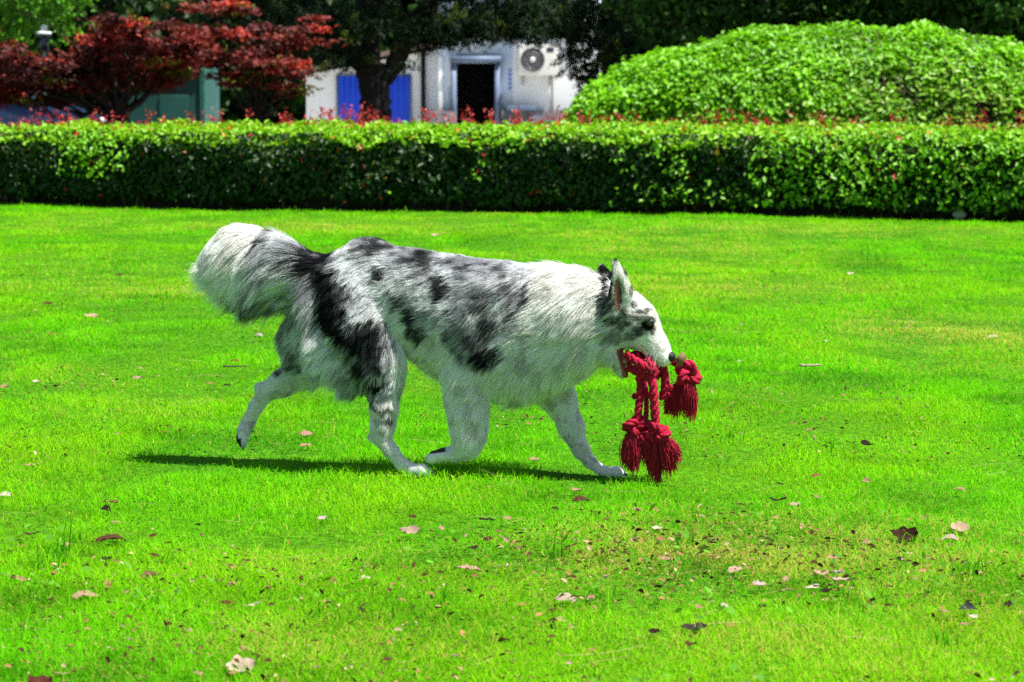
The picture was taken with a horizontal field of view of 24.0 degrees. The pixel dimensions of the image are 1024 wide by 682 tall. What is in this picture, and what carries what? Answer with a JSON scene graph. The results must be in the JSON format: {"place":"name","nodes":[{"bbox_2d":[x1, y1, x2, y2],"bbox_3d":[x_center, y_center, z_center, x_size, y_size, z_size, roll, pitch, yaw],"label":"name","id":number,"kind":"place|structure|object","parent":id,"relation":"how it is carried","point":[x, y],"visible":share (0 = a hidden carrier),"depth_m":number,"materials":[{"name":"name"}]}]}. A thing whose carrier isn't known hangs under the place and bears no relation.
{"place":"outdoors","nodes":[
{"label":"outdoors","id":0,"kind":"place"},
{"bbox_2d":[129,65,219,123],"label":"cabin","id":1,"kind":"object","parent":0,"point":[197,98],"visible":0.17,"depth_m":43.78,"materials":[{"name":"teal paint"}]},
{"bbox_2d":[159,95,188,121],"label":"door","id":2,"kind":"structure","parent":1,"relation":"in","point":[175,106],"depth_m":43.76,"materials":[{"name":"teal paint"}]},
{"bbox_2d":[299,44,437,123],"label":"shed building","id":3,"kind":"structure","parent":0,"point":[341,89],"depth_m":53.69,"materials":[{"name":"paint"}]},
{"bbox_2d":[338,76,360,122],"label":"door","id":4,"kind":"structure","parent":3,"relation":"in","point":[348,90],"depth_m":53.67,"materials":[{"name":"blue paint"}]},
{"bbox_2d":[389,76,409,123],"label":"door","id":5,"kind":"structure","parent":3,"relation":"in","point":[399,95],"depth_m":53.68,"materials":[{"name":"blue paint"}]},
{"bbox_2d":[421,0,600,125],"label":"house","id":6,"kind":"structure","parent":0,"point":[478,81],"depth_m":53.33,"materials":[{"name":"grey paint"}]},
{"bbox_2d":[519,44,557,109],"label":"air conditioner","id":7,"kind":"object","parent":6,"relation":"attached to","point":[533,62],"visible":0.94,"depth_m":52.85,"materials":[{"name":"white metal"}]},
{"bbox_2d":[0,201,1023,681],"bbox_3d":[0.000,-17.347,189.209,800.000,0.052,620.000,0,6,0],"label":"lawn","id":8,"kind":"structure","parent":0,"point":[250,337],"depth_m":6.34,"materials":[{"name":"plant"}]},
{"bbox_2d":[0,491,10,495],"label":"fallen leaf","id":9,"kind":"object","parent":8,"relation":"on","point":[4,493],"visible":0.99,"depth_m":5.58,"materials":[{"name":"beige plant"}]},
{"bbox_2d":[8,575,27,580],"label":"fallen leaf","id":10,"kind":"object","parent":8,"relation":"on","point":[21,578],"visible":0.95,"depth_m":4.57,"materials":[{"name":"beige plant"}]},
{"bbox_2d":[27,675,51,681],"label":"fallen leaf","id":11,"kind":"object","parent":8,"relation":"on","point":[42,678],"visible":1,"depth_m":3.72,"materials":[{"name":"brown plant"}]},
{"bbox_2d":[71,590,97,598],"bbox_3d":[-0.784,0.465,4.407,0.050,0.013,0.029,0,6,0],"label":"fallen leaf","id":12,"kind":"object","parent":8,"relation":"on","point":[82,593],"visible":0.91,"depth_m":4.42,"materials":[{"name":"beige plant"}]},
{"bbox_2d":[84,313,98,316],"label":"fallen leaf","id":13,"kind":"object","parent":8,"relation":"on","point":[92,315],"visible":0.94,"depth_m":10.37,"materials":[{"name":"beige plant"}]},
{"bbox_2d":[100,504,110,511],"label":"fallen leaf","id":14,"kind":"object","parent":8,"relation":"on","point":[105,507],"visible":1,"depth_m":5.35,"materials":[{"name":"brown plant"}]},
{"bbox_2d":[95,534,125,541],"bbox_3d":[-0.832,0.409,4.989,0.062,0.014,0.033,-2,6,-20],"label":"fallen leaf","id":15,"kind":"object","parent":8,"relation":"on","point":[108,536],"visible":0.97,"depth_m":4.99,"materials":[{"name":"brown plant"}]},
{"bbox_2d":[140,570,160,579],"bbox_3d":[-0.689,0.446,4.582,0.038,0.019,0.025,0,6,0],"label":"fallen leaf","id":16,"kind":"object","parent":8,"relation":"on","point":[149,572],"visible":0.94,"depth_m":4.58,"materials":[{"name":"brown plant"}]},
{"bbox_2d":[221,600,234,604],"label":"fallen leaf","id":17,"kind":"object","parent":8,"relation":"on","point":[228,601],"visible":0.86,"depth_m":4.35,"materials":[{"name":"brown plant"}]},
{"bbox_2d":[223,365,247,366],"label":"twig","id":18,"kind":"object","parent":8,"relation":"on","point":[234,366],"visible":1,"depth_m":8.19,"materials":[{"name":"brown wood"}]},
{"bbox_2d":[225,654,255,671],"bbox_3d":[-0.432,0.516,3.838,0.044,0.022,0.042,3,6,25],"label":"fallen leaf","id":19,"kind":"object","parent":8,"relation":"on","point":[251,663],"visible":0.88,"depth_m":3.85,"materials":[{"name":"beige plant"}]},
{"bbox_2d":[238,645,251,650],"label":"fallen leaf","id":20,"kind":"object","parent":8,"relation":"on","point":[240,647],"visible":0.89,"depth_m":3.98,"materials":[{"name":"beige plant"}]},
{"bbox_2d":[300,430,312,435],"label":"fallen leaf","id":21,"kind":"object","parent":8,"relation":"on","point":[304,432],"visible":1,"depth_m":6.62,"materials":[{"name":"plant"}]},
{"bbox_2d":[399,525,419,533],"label":"fallen leaf","id":22,"kind":"object","parent":8,"relation":"on","point":[409,529],"visible":1,"depth_m":5.09,"materials":[{"name":"beige plant"}]},
{"bbox_2d":[0,0,851,124],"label":"woods","id":23,"kind":"object","parent":8,"relation":"on","point":[233,111],"visible":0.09,"depth_m":66.14,"materials":[{"name":"green plant"}]},
{"bbox_2d":[182,222,675,478],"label":"dog","id":24,"kind":"object","parent":8,"relation":"on","point":[369,317],"visible":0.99,"depth_m":5.89},
{"bbox_2d":[456,564,480,571],"bbox_3d":[-0.084,0.441,4.670,0.051,0.012,0.016,1,6,11],"label":"fallen leaf","id":25,"kind":"object","parent":8,"relation":"on","point":[465,566],"visible":1,"depth_m":4.67,"materials":[{"name":"beige plant"}]},
{"bbox_2d":[479,518,494,520],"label":"fallen leaf","id":26,"kind":"object","parent":8,"relation":"on","point":[491,519],"visible":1,"depth_m":5.24,"materials":[{"name":"plant"}]},
{"bbox_2d":[0,242,1023,681],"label":"leaf litter","id":27,"kind":"object","parent":8,"relation":"on","point":[552,620],"visible":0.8,"depth_m":4.67,"materials":[{"name":"brown plant"}]},
{"bbox_2d":[0,237,1023,681],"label":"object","id":28,"kind":"object","parent":8,"relation":"on","point":[62,539],"depth_m":4.69,"materials":[{"name":"plant"}]},
{"bbox_2d":[0,202,1023,219],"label":"soil bed","id":29,"kind":"object","parent":8,"relation":"on","point":[519,211],"visible":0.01,"depth_m":21.59,"materials":[{"name":"brown soil"}]},
{"bbox_2d":[36,25,51,94],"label":"garden lamp","id":30,"kind":"object","parent":29,"relation":"on","point":[43,33],"visible":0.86,"depth_m":40.64,"materials":[{"name":"grey metal"}]},
{"bbox_2d":[0,0,98,56],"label":"broadleaf tree","id":31,"kind":"object","parent":29,"relation":"on","point":[19,24],"visible":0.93,"depth_m":41.68,"materials":[{"name":"green plant"}]},
{"bbox_2d":[0,93,112,126],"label":"parked car","id":32,"kind":"object","parent":29,"relation":"on","point":[14,111],"visible":0.03,"depth_m":38.36,"materials":[{"name":"paint"}]},
{"bbox_2d":[0,0,227,124],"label":"maple tree","id":33,"kind":"object","parent":29,"relation":"on","point":[107,63],"visible":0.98,"depth_m":32.72,"materials":[{"name":"red plant"}]},
{"bbox_2d":[165,0,346,122],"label":"maple tree","id":34,"kind":"object","parent":29,"relation":"on","point":[266,60],"visible":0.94,"depth_m":35.76,"materials":[{"name":"red plant"}]},
{"bbox_2d":[79,0,684,122],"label":"cedar tree","id":35,"kind":"object","parent":29,"relation":"on","point":[572,23],"visible":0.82,"depth_m":38.92,"materials":[{"name":"green plant"}]},
{"bbox_2d":[0,102,1023,219],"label":"hedge","id":36,"kind":"object","parent":29,"relation":"on","point":[872,169],"visible":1,"depth_m":21.03,"materials":[{"name":"green plant"}]},
{"bbox_2d":[590,0,918,48],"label":"broadleaf tree","id":37,"kind":"object","parent":29,"relation":"on","point":[736,14],"visible":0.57,"depth_m":36.12,"materials":[{"name":"green plant"}]},
{"bbox_2d":[559,19,1023,129],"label":"mound shrub","id":38,"kind":"object","parent":29,"relation":"on","point":[924,71],"visible":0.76,"depth_m":27.38,"materials":[{"name":"green plant"}]},
{"bbox_2d":[788,0,975,27],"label":"broadleaf tree","id":39,"kind":"object","parent":29,"relation":"on","point":[835,15],"visible":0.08,"depth_m":37.76,"materials":[{"name":"green plant"}]},
{"bbox_2d":[845,0,1023,44],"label":"broadleaf tree","id":40,"kind":"object","parent":29,"relation":"on","point":[960,14],"visible":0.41,"depth_m":34.66,"materials":[{"name":"green plant"}]},
{"bbox_2d":[971,0,1023,31],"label":"broadleaf tree","id":41,"kind":"object","parent":29,"relation":"on","point":[1002,16],"visible":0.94,"depth_m":33.17,"materials":[{"name":"green plant"}]},
{"bbox_2d":[554,593,576,601],"bbox_3d":[0.097,0.467,4.379,0.042,0.015,0.025,0,6,0],"label":"fallen leaf","id":42,"kind":"object","parent":8,"relation":"on","point":[568,595],"visible":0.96,"depth_m":4.38,"materials":[{"name":"beige plant"}]},
{"bbox_2d":[571,486,582,490],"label":"fallen leaf","id":43,"kind":"object","parent":8,"relation":"on","point":[576,489],"visible":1,"depth_m":5.64,"materials":[{"name":"beige plant"}]},
{"bbox_2d":[571,495,591,501],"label":"fallen leaf","id":44,"kind":"object","parent":8,"relation":"on","point":[578,498],"visible":1,"depth_m":5.49,"materials":[{"name":"brown plant"}]},
{"bbox_2d":[648,628,660,632],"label":"fallen leaf","id":45,"kind":"object","parent":8,"relation":"on","point":[652,630],"visible":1,"depth_m":4.11,"materials":[{"name":"black plant"}]},
{"bbox_2d":[657,555,672,559],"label":"fallen leaf","id":46,"kind":"object","parent":8,"relation":"on","point":[664,557],"visible":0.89,"depth_m":4.78,"materials":[{"name":"beige plant"}]},
{"bbox_2d":[685,640,696,645],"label":"fallen leaf","id":47,"kind":"object","parent":8,"relation":"on","point":[687,642],"visible":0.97,"depth_m":4.02,"materials":[{"name":"brown plant"}]},
{"bbox_2d":[681,621,706,629],"bbox_3d":[0.314,0.491,4.143,0.045,0.012,0.023,-1,6,-9],"label":"fallen leaf","id":48,"kind":"object","parent":8,"relation":"on","point":[690,626],"visible":0.99,"depth_m":4.14,"materials":[{"name":"grey plant"}]},
{"bbox_2d":[728,566,741,572],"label":"fallen leaf","id":49,"kind":"object","parent":8,"relation":"on","point":[732,569],"visible":1,"depth_m":4.66,"materials":[{"name":"beige plant"}]},
{"bbox_2d":[752,579,766,584],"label":"fallen leaf","id":50,"kind":"object","parent":8,"relation":"on","point":[757,582],"visible":1,"depth_m":4.53,"materials":[{"name":"beige plant"}]},
{"bbox_2d":[769,496,786,500],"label":"fallen leaf","id":51,"kind":"object","parent":8,"relation":"on","point":[771,498],"visible":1,"depth_m":5.50,"materials":[{"name":"brown plant"}]},
{"bbox_2d":[799,363,820,366],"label":"twig","id":52,"kind":"object","parent":8,"relation":"on","point":[803,365],"visible":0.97,"depth_m":8.21,"materials":[{"name":"beige wood"}]},
{"bbox_2d":[804,584,818,587],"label":"fallen leaf","id":53,"kind":"object","parent":8,"relation":"on","point":[811,586],"visible":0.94,"depth_m":4.50,"materials":[{"name":"beige plant"}]},
{"bbox_2d":[813,569,829,573],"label":"fallen leaf","id":54,"kind":"object","parent":8,"relation":"on","point":[819,572],"visible":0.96,"depth_m":4.63,"materials":[{"name":"beige plant"}]},
{"bbox_2d":[820,587,831,591],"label":"fallen leaf","id":55,"kind":"object","parent":8,"relation":"on","point":[826,589],"visible":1,"depth_m":4.46,"materials":[{"name":"brown plant"}]},
{"bbox_2d":[828,554,837,558],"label":"fallen leaf","id":56,"kind":"object","parent":8,"relation":"on","point":[830,556],"visible":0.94,"depth_m":4.80,"materials":[{"name":"beige plant"}]},
{"bbox_2d":[831,569,844,572],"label":"fallen leaf","id":57,"kind":"object","parent":8,"relation":"on","point":[837,571],"visible":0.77,"depth_m":4.64,"materials":[{"name":"grey plant"}]},
{"bbox_2d":[832,576,851,580],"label":"fallen leaf","id":58,"kind":"object","parent":8,"relation":"on","point":[840,578],"visible":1,"depth_m":4.57,"materials":[{"name":"beige plant"}]},
{"bbox_2d":[861,440,872,444],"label":"fallen leaf","id":59,"kind":"object","parent":8,"relation":"on","point":[864,442],"visible":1,"depth_m":6.42,"materials":[{"name":"brown plant"}]},
{"bbox_2d":[890,526,917,541],"bbox_3d":[0.814,0.401,4.996,0.056,0.028,0.051,4,7,38],"label":"fallen leaf","id":60,"kind":"object","parent":8,"relation":"on","point":[899,533],"visible":0.97,"depth_m":5.01,"materials":[{"name":"brown plant"}]},
{"bbox_2d":[942,534,957,539],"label":"fallen leaf","id":61,"kind":"object","parent":8,"relation":"on","point":[953,536],"visible":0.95,"depth_m":4.99,"materials":[{"name":"beige plant"}]},
{"bbox_2d":[952,209,966,219],"bbox_3d":[3.681,-1.041,19.792,0.120,0.088,0.121,0,6,0],"label":"stone","id":62,"kind":"object","parent":8,"relation":"on","point":[961,215],"visible":0.92,"depth_m":19.75,"materials":[{"name":"grey stone"}]},
{"bbox_2d":[951,521,968,531],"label":"fallen leaf","id":63,"kind":"object","parent":8,"relation":"on","point":[961,525],"visible":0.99,"depth_m":5.12,"materials":[{"name":"beige plant"}]},
{"bbox_2d":[959,601,975,609],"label":"fallen leaf","id":64,"kind":"object","parent":8,"relation":"on","point":[968,604],"visible":0.96,"depth_m":4.31,"materials":[{"name":"grey plant"}]},
{"bbox_2d":[1004,600,1012,605],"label":"fallen leaf","id":65,"kind":"object","parent":8,"relation":"on","point":[1009,602],"visible":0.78,"depth_m":4.35,"materials":[{"name":"brown plant"}]}
]}

